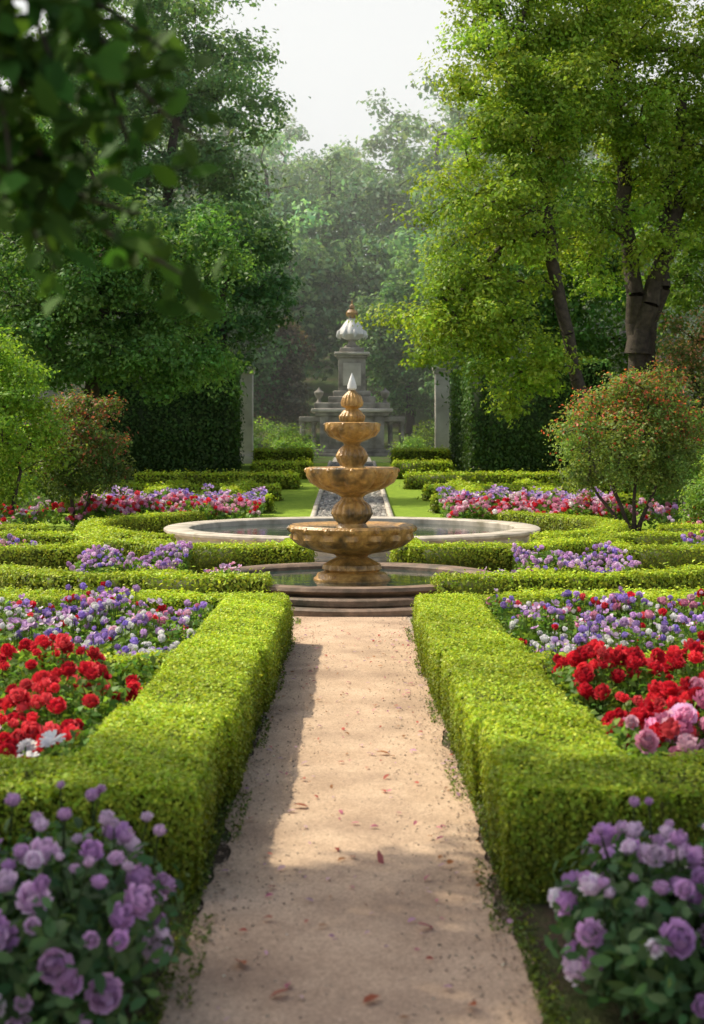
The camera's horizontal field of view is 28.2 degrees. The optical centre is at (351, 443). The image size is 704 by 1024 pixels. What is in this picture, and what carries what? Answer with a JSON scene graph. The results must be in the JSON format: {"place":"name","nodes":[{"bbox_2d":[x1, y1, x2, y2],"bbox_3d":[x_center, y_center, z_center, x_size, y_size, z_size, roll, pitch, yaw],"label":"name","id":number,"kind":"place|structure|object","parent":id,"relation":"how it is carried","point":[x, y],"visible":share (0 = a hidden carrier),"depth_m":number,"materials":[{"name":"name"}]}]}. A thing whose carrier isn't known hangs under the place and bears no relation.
{"place":"outdoors","nodes":[
{"label":"outdoors","id":0,"kind":"place"},
{"bbox_2d":[31,463,327,532],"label":"lawn","id":1,"kind":"structure","parent":0,"point":[300,502],"depth_m":39.78,"materials":[{"name":"green plant"}]},
{"bbox_2d":[0,111,266,483],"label":"deciduous tree","id":2,"kind":"object","parent":1,"relation":"on","point":[126,355],"visible":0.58,"depth_m":42.25,"materials":[{"name":"green plant"}]},
{"bbox_2d":[140,476,190,497],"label":"box hedge","id":3,"kind":"object","parent":1,"relation":"on","point":[157,487],"visible":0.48,"depth_m":38.34,"materials":[{"name":"green plant"}]},
{"bbox_2d":[65,483,267,527],"bbox_3d":[-4.303,1.497,33.603,4.358,0.999,4.556,0,0,0],"label":"flower bed","id":4,"kind":"object","parent":1,"relation":"on","point":[221,505],"visible":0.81,"depth_m":32.35,"materials":[{"name":"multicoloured plant"}]},
{"bbox_2d":[58,487,278,512],"bbox_3d":[-4.779,1.512,36.520,5.747,0.768,1.018,0,0,0],"label":"box hedge","id":5,"kind":"object","parent":1,"relation":"on","point":[269,502],"visible":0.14,"depth_m":36.25,"materials":[{"name":"green plant"}]},
{"bbox_2d":[96,359,246,479],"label":"clipped hedge wall","id":6,"kind":"structure","parent":1,"relation":"on","point":[200,431],"depth_m":49.99,"materials":[{"name":"green plant"}]},
{"bbox_2d":[83,478,285,500],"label":"box hedge","id":7,"kind":"object","parent":1,"relation":"on","point":[274,490],"visible":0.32,"depth_m":40.25,"materials":[{"name":"green plant"}]},
{"bbox_2d":[67,189,306,375],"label":"deciduous tree","id":8,"kind":"object","parent":1,"relation":"on","point":[253,295],"visible":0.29,"depth_m":57.61,"materials":[{"name":"green plant"}]},
{"bbox_2d":[132,468,302,489],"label":"box hedge","id":9,"kind":"object","parent":1,"relation":"on","point":[291,481],"visible":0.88,"depth_m":45.15,"materials":[{"name":"green plant"}]},
{"bbox_2d":[219,475,256,496],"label":"box hedge","id":10,"kind":"object","parent":1,"relation":"on","point":[233,487],"visible":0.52,"depth_m":38.44,"materials":[{"name":"green plant"}]},
{"bbox_2d":[249,445,315,466],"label":"box hedge","id":11,"kind":"object","parent":1,"relation":"on","point":[294,453],"visible":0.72,"depth_m":57.25,"materials":[{"name":"green plant"}]},
{"bbox_2d":[250,456,315,478],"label":"box hedge","id":12,"kind":"object","parent":1,"relation":"on","point":[277,465],"visible":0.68,"depth_m":50.45,"materials":[{"name":"green plant"}]},
{"bbox_2d":[155,616,544,1023],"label":"garden path","id":13,"kind":"structure","parent":0,"point":[318,957],"depth_m":6.41,"materials":[{"name":"beige gravel"}]},
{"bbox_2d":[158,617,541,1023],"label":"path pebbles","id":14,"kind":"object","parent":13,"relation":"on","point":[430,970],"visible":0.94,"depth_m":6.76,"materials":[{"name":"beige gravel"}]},
{"bbox_2d":[125,617,589,1023],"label":"path edge moss","id":15,"kind":"object","parent":13,"relation":"on","point":[522,944],"visible":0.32,"depth_m":5.78,"materials":[{"name":"green plant"}]},
{"bbox_2d":[217,627,512,1021],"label":"fallen petals","id":16,"kind":"object","parent":13,"relation":"on","point":[369,997],"visible":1,"depth_m":6.62,"materials":[{"name":"brown plant"}]},
{"bbox_2d":[52,534,650,632],"bbox_3d":[0.000,1.992,22.650,28.000,0.001,16.700,0,0,0],"label":"gravel court","id":17,"kind":"object","parent":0,"point":[408,618],"depth_m":15.89,"materials":[{"name":"beige gravel"}]},
{"bbox_2d":[0,533,36,549],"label":"flower bed","id":18,"kind":"object","parent":17,"relation":"on","point":[8,539],"visible":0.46,"depth_m":22.13,"materials":[{"name":"purple plant"}]},
{"bbox_2d":[0,519,48,535],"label":"box hedge","id":19,"kind":"object","parent":17,"relation":"on","point":[39,528],"visible":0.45,"depth_m":25.48,"materials":[{"name":"green plant"}]},
{"bbox_2d":[0,496,70,530],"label":"flower bed","id":20,"kind":"object","parent":17,"relation":"on","point":[22,514],"visible":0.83,"depth_m":30.93,"materials":[{"name":"multicoloured plant"}]},
{"bbox_2d":[0,326,81,516],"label":"green shrub","id":21,"kind":"object","parent":17,"relation":"on","point":[18,389],"visible":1,"depth_m":29.78,"materials":[{"name":"green plant"}]},
{"bbox_2d":[0,537,106,575],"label":"box hedge","id":22,"kind":"object","parent":17,"relation":"on","point":[42,556],"visible":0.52,"depth_m":20.24,"materials":[{"name":"green plant"}]},
{"bbox_2d":[0,527,118,549],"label":"box hedge","id":23,"kind":"object","parent":17,"relation":"on","point":[63,537],"visible":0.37,"depth_m":23.26,"materials":[{"name":"green plant"}]},
{"bbox_2d":[66,541,194,577],"bbox_3d":[-3.007,1.692,19.152,1.580,0.650,1.986,0,0,0],"label":"flower bed","id":24,"kind":"object","parent":17,"relation":"on","point":[94,559],"visible":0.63,"depth_m":18.91,"materials":[{"name":"purple plant"}]},
{"bbox_2d":[0,561,275,598],"bbox_3d":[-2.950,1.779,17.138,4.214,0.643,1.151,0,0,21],"label":"box hedge","id":25,"kind":"object","parent":17,"relation":"on","point":[29,577],"visible":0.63,"depth_m":16.76,"materials":[{"name":"green plant"}]},
{"bbox_2d":[73,507,206,542],"bbox_3d":[-4.093,1.733,26.879,2.454,0.735,8.078,0,0,0],"label":"box hedge","id":26,"kind":"object","parent":17,"relation":"on","point":[146,524],"visible":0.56,"depth_m":28.55,"materials":[{"name":"green plant"}]},
{"bbox_2d":[79,533,318,573],"bbox_3d":[-2.424,1.740,21.406,3.815,0.719,2.037,0,0,0],"label":"box hedge","id":27,"kind":"object","parent":17,"relation":"on","point":[285,550],"visible":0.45,"depth_m":20.54,"materials":[{"name":"green plant"}]},
{"bbox_2d":[202,561,244,578],"bbox_3d":[-1.842,1.749,17.598,1.041,0.508,0.661,0,0,0],"label":"flower bed","id":28,"kind":"object","parent":17,"relation":"on","point":[226,566],"visible":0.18,"depth_m":17.57,"materials":[{"name":"pink plant"}]},
{"bbox_2d":[164,516,539,561],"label":"round pool","id":29,"kind":"structure","parent":17,"relation":"on","point":[432,530],"depth_m":27.04,"materials":[{"name":"stone"}]},
{"bbox_2d":[221,374,490,616],"bbox_3d":[0.000,0.535,18.050,3.800,2.930,4.100,0,0,0],"label":"tiered fountain","id":30,"kind":"object","parent":17,"relation":"on","point":[351,579],"visible":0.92,"depth_m":17.82,"materials":[{"name":"stone"}]},
{"bbox_2d":[386,533,624,572],"bbox_3d":[2.435,1.741,21.382,3.830,0.719,2.005,0,0,0],"label":"box hedge","id":31,"kind":"object","parent":17,"relation":"on","point":[479,556],"visible":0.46,"depth_m":20.54,"materials":[{"name":"green plant"}]},
{"bbox_2d":[480,567,532,578],"bbox_3d":[1.826,1.771,17.602,1.016,0.460,0.675,0,0,0],"label":"flower bed","id":32,"kind":"object","parent":17,"relation":"on","point":[514,571],"visible":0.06,"depth_m":17.77,"materials":[{"name":"purple plant"}]},
{"bbox_2d":[497,509,629,543],"bbox_3d":[4.099,1.742,26.884,2.410,0.716,8.094,0,0,0],"label":"box hedge","id":33,"kind":"object","parent":17,"relation":"on","point":[553,524],"visible":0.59,"depth_m":28.43,"materials":[{"name":"green plant"}]},
{"bbox_2d":[425,560,703,598],"bbox_3d":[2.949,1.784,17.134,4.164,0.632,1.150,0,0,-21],"label":"box hedge","id":34,"kind":"object","parent":17,"relation":"on","point":[691,576],"visible":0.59,"depth_m":16.76,"materials":[{"name":"green plant"}]},
{"bbox_2d":[511,541,640,573],"bbox_3d":[3.022,1.679,19.156,1.574,0.657,1.993,0,0,0],"label":"flower bed","id":35,"kind":"object","parent":17,"relation":"on","point":[609,556],"visible":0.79,"depth_m":18.90,"materials":[{"name":"purple plant"}]},
{"bbox_2d":[587,527,703,547],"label":"box hedge","id":36,"kind":"object","parent":17,"relation":"on","point":[667,537],"visible":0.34,"depth_m":23.25,"materials":[{"name":"green plant"}]},
{"bbox_2d":[596,539,703,575],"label":"box hedge","id":37,"kind":"object","parent":17,"relation":"on","point":[657,554],"visible":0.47,"depth_m":20.24,"materials":[{"name":"green plant"}]},
{"bbox_2d":[636,498,703,528],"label":"flower bed","id":38,"kind":"object","parent":17,"relation":"on","point":[667,513],"visible":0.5,"depth_m":30.93,"materials":[{"name":"multicoloured plant"}]},
{"bbox_2d":[655,522,703,535],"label":"box hedge","id":39,"kind":"object","parent":17,"relation":"on","point":[677,526],"visible":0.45,"depth_m":25.44,"materials":[{"name":"green plant"}]},
{"bbox_2d":[673,530,703,549],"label":"flower bed","id":40,"kind":"object","parent":17,"relation":"on","point":[689,540],"visible":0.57,"depth_m":22.57,"materials":[{"name":"purple plant"}]},
{"bbox_2d":[674,454,703,527],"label":"green shrub","id":41,"kind":"object","parent":17,"relation":"on","point":[696,492],"visible":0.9,"depth_m":26.96,"materials":[{"name":"green plant"}]},
{"bbox_2d":[0,664,703,1023],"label":"parterre soil","id":42,"kind":"structure","parent":0,"point":[542,920],"depth_m":5.42,"materials":[{"name":"brown soil"}]},
{"bbox_2d":[0,633,161,767],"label":"flower bed","id":43,"kind":"object","parent":42,"relation":"on","point":[34,699],"visible":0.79,"depth_m":8.12,"materials":[{"name":"red plant"}]},
{"bbox_2d":[2,643,190,719],"bbox_3d":[-3.280,1.776,10.158,4.392,0.649,0.544,0,0,0],"label":"box hedge","id":44,"kind":"object","parent":42,"relation":"on","point":[116,658],"visible":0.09,"depth_m":10.06,"materials":[{"name":"green plant"}]},
{"bbox_2d":[0,780,193,1023],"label":"lilac rose bush","id":45,"kind":"object","parent":42,"relation":"on","point":[65,925],"visible":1,"depth_m":4.67,"materials":[{"name":"purple plant"}]},
{"bbox_2d":[0,580,215,659],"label":"flower bed","id":46,"kind":"object","parent":42,"relation":"on","point":[104,624],"visible":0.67,"depth_m":12.03,"materials":[{"name":"purple plant"}]},
{"bbox_2d":[0,0,227,321],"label":"overhanging tree","id":47,"kind":"object","parent":42,"relation":"on","point":[36,68],"visible":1,"depth_m":3.21,"materials":[{"name":"green plant"}]},
{"bbox_2d":[0,586,263,619],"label":"box hedge","id":48,"kind":"object","parent":42,"relation":"on","point":[174,601],"visible":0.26,"depth_m":13.84,"materials":[{"name":"green plant"}]},
{"bbox_2d":[0,590,294,905],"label":"box hedge","id":49,"kind":"object","parent":42,"relation":"on","point":[170,746],"visible":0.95,"depth_m":7.09,"materials":[{"name":"green plant"}]},
{"bbox_2d":[410,591,703,903],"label":"box hedge","id":50,"kind":"object","parent":42,"relation":"on","point":[551,774],"visible":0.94,"depth_m":6.73,"materials":[{"name":"green plant"}]},
{"bbox_2d":[437,586,702,643],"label":"box hedge","id":51,"kind":"object","parent":42,"relation":"on","point":[523,598],"visible":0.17,"depth_m":13.90,"materials":[{"name":"green plant"}]},
{"bbox_2d":[486,586,703,658],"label":"flower bed","id":52,"kind":"object","parent":42,"relation":"on","point":[535,625],"visible":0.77,"depth_m":11.98,"materials":[{"name":"purple plant"}]},
{"bbox_2d":[517,644,703,711],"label":"box hedge","id":53,"kind":"object","parent":42,"relation":"on","point":[540,657],"visible":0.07,"depth_m":10.08,"materials":[{"name":"green plant"}]},
{"bbox_2d":[543,630,703,767],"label":"flower bed","id":54,"kind":"object","parent":42,"relation":"on","point":[656,705],"visible":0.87,"depth_m":8.53,"materials":[{"name":"red plant"}]},
{"bbox_2d":[544,796,703,1023],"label":"lilac rose bush","id":55,"kind":"object","parent":42,"relation":"on","point":[638,939],"visible":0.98,"depth_m":4.76,"materials":[{"name":"purple plant"}]},
{"bbox_2d":[649,819,703,972],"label":"lilac rose bush","id":56,"kind":"object","parent":42,"relation":"on","point":[698,897],"visible":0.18,"depth_m":4.80,"materials":[{"name":"green plant"}]},
{"bbox_2d":[0,0,703,287],"label":"sky","id":57,"kind":"structure","parent":0,"point":[334,52],"materials":[{"name":"white"}]},
{"bbox_2d":[3,297,703,533],"bbox_3d":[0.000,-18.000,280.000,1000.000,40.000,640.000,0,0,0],"label":"ground","id":58,"kind":"structure","parent":0,"point":[328,386],"depth_m":97.00,"materials":[{"name":"green plant"}]},
{"bbox_2d":[0,79,102,433],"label":"deciduous tree","id":59,"kind":"object","parent":58,"relation":"on","point":[95,173],"visible":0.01,"depth_m":50.06,"materials":[{"name":"green plant"}]},
{"bbox_2d":[9,384,138,529],"bbox_3d":[-6.174,0.329,32.110,2.923,3.362,3.139,0,0,31],"label":"red tipped shrub","id":60,"kind":"object","parent":58,"relation":"on","point":[90,452],"visible":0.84,"depth_m":31.55,"materials":[{"name":"green plant"}]},
{"bbox_2d":[8,0,310,351],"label":"deciduous tree","id":61,"kind":"object","parent":58,"relation":"on","point":[211,88],"visible":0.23,"depth_m":63.09,"materials":[{"name":"green plant"}]},
{"bbox_2d":[240,455,254,462],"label":"base","id":62,"kind":"object","parent":58,"relation":"on","point":[248,458],"visible":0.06,"depth_m":61.52,"materials":[{"name":"stone"}]},
{"bbox_2d":[240,374,252,454],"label":"shaft","id":63,"kind":"object","parent":62,"relation":"on","point":[247,411],"visible":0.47,"depth_m":61.69,"materials":[{"name":"stone"}]},
{"bbox_2d":[192,186,303,427],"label":"deciduous tree","id":64,"kind":"object","parent":58,"relation":"on","point":[267,359],"visible":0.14,"depth_m":83.58,"materials":[{"name":"green plant"}]},
{"bbox_2d":[234,318,316,438],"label":"copper tree","id":65,"kind":"object","parent":58,"relation":"on","point":[298,399],"visible":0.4,"depth_m":85.07,"materials":[{"name":"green plant"}]},
{"bbox_2d":[310,460,331,516],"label":"ramp kerb","id":66,"kind":"structure","parent":58,"relation":"on","point":[316,505],"depth_m":38.76,"materials":[{"name":"stone"}]},
{"bbox_2d":[299,301,404,456],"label":"stone monument","id":67,"kind":"object","parent":58,"relation":"on","point":[351,355],"visible":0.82,"depth_m":74.00,"materials":[{"name":"stone"}]},
{"bbox_2d":[0,413,703,509],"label":"understory shrubs","id":68,"kind":"object","parent":58,"relation":"on","point":[417,439],"visible":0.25,"depth_m":66.44,"materials":[{"name":"green plant"}]},
{"bbox_2d":[316,457,387,516],"bbox_3d":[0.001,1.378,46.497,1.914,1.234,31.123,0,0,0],"label":"ramp cobbles","id":69,"kind":"object","parent":58,"relation":"on","point":[373,500],"visible":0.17,"depth_m":39.26,"materials":[{"name":"grey stone"}]},
{"bbox_2d":[1,64,703,417],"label":"distant woodland","id":70,"kind":"object","parent":58,"relation":"on","point":[348,195],"visible":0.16,"depth_m":105.04,"materials":[{"name":"green plant"}]},
{"bbox_2d":[372,460,393,516],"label":"ramp kerb","id":71,"kind":"structure","parent":58,"relation":"on","point":[387,505],"depth_m":38.76,"materials":[{"name":"stone"}]},
{"bbox_2d":[337,253,449,433],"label":"deciduous tree","id":72,"kind":"object","parent":58,"relation":"on","point":[381,342],"visible":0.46,"depth_m":86.82,"materials":[{"name":"green plant"}]},
{"bbox_2d":[394,177,571,431],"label":"deciduous tree","id":73,"kind":"object","parent":58,"relation":"on","point":[427,384],"visible":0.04,"depth_m":83.97,"materials":[{"name":"green plant"}]},
{"bbox_2d":[474,0,703,484],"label":"deciduous tree","id":74,"kind":"object","parent":58,"relation":"on","point":[626,139],"visible":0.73,"depth_m":43.61,"materials":[{"name":"green plant"}]},
{"bbox_2d":[539,356,703,533],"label":"red tipped shrub","id":75,"kind":"object","parent":58,"relation":"on","point":[639,443],"visible":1,"depth_m":30.45,"materials":[{"name":"green plant"}]},
{"bbox_2d":[610,90,703,342],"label":"deciduous tree","id":76,"kind":"object","parent":58,"relation":"on","point":[683,299],"visible":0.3,"depth_m":47.52,"materials":[{"name":"green plant"}]},
{"bbox_2d":[640,303,703,448],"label":"pink flowering shrub","id":77,"kind":"object","parent":58,"relation":"on","point":[689,352],"visible":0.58,"depth_m":43.80,"materials":[{"name":"green plant"}]},
{"bbox_2d":[435,374,448,448],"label":"shaft","id":78,"kind":"object","parent":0,"point":[441,426],"visible":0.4,"depth_m":61.69,"materials":[{"name":"stone"}]},
{"bbox_2d":[433,370,450,373],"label":"capital","id":79,"kind":"object","parent":78,"relation":"on","point":[443,371],"visible":0.61,"depth_m":61.63,"materials":[{"name":"stone"}]},
{"bbox_2d":[376,463,658,531],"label":"lawn","id":80,"kind":"structure","parent":0,"point":[404,502],"depth_m":39.42,"materials":[{"name":"green plant"}]},
{"bbox_2d":[388,445,453,463],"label":"box hedge","id":81,"kind":"object","parent":80,"relation":"on","point":[425,453],"visible":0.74,"depth_m":57.25,"materials":[{"name":"green plant"}]},
{"bbox_2d":[390,456,455,478],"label":"box hedge","id":82,"kind":"object","parent":80,"relation":"on","point":[403,465],"visible":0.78,"depth_m":50.45,"materials":[{"name":"green plant"}]},
{"bbox_2d":[445,476,485,494],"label":"box hedge","id":83,"kind":"object","parent":80,"relation":"on","point":[466,486],"visible":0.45,"depth_m":38.17,"materials":[{"name":"green plant"}]},
{"bbox_2d":[399,468,569,489],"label":"box hedge","id":84,"kind":"object","parent":80,"relation":"on","point":[414,481],"visible":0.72,"depth_m":45.15,"materials":[{"name":"green plant"}]},
{"bbox_2d":[348,0,648,486],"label":"deciduous tree","id":85,"kind":"object","parent":80,"relation":"on","point":[470,291],"visible":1,"depth_m":40.80,"materials":[{"name":"green plant"}]},
{"bbox_2d":[417,477,632,500],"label":"box hedge","id":86,"kind":"object","parent":80,"relation":"on","point":[428,490],"visible":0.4,"depth_m":40.25,"materials":[{"name":"green plant"}]},
{"bbox_2d":[446,356,616,478],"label":"clipped hedge wall","id":87,"kind":"structure","parent":80,"relation":"on","point":[482,441],"depth_m":50.00,"materials":[{"name":"green plant"}]},
{"bbox_2d":[428,485,644,513],"bbox_3d":[4.804,1.478,36.521,5.649,0.835,1.034,0,0,0],"label":"box hedge","id":88,"kind":"object","parent":80,"relation":"on","point":[435,508],"visible":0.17,"depth_m":36.25,"materials":[{"name":"green plant"}]},
{"bbox_2d":[513,476,560,493],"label":"box hedge","id":89,"kind":"object","parent":80,"relation":"on","point":[541,485],"visible":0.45,"depth_m":39.18,"materials":[{"name":"green plant"}]},
{"bbox_2d":[436,484,638,525],"bbox_3d":[4.299,1.490,33.603,4.372,0.980,4.572,0,0,0],"label":"flower bed","id":90,"kind":"object","parent":80,"relation":"on","point":[490,505],"visible":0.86,"depth_m":32.32,"materials":[{"name":"pink plant"}]},
{"bbox_2d":[421,155,688,436],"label":"deciduous tree","id":91,"kind":"object","parent":80,"relation":"on","point":[588,342],"visible":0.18,"depth_m":54.92,"materials":[{"name":"green plant"}]}
]}

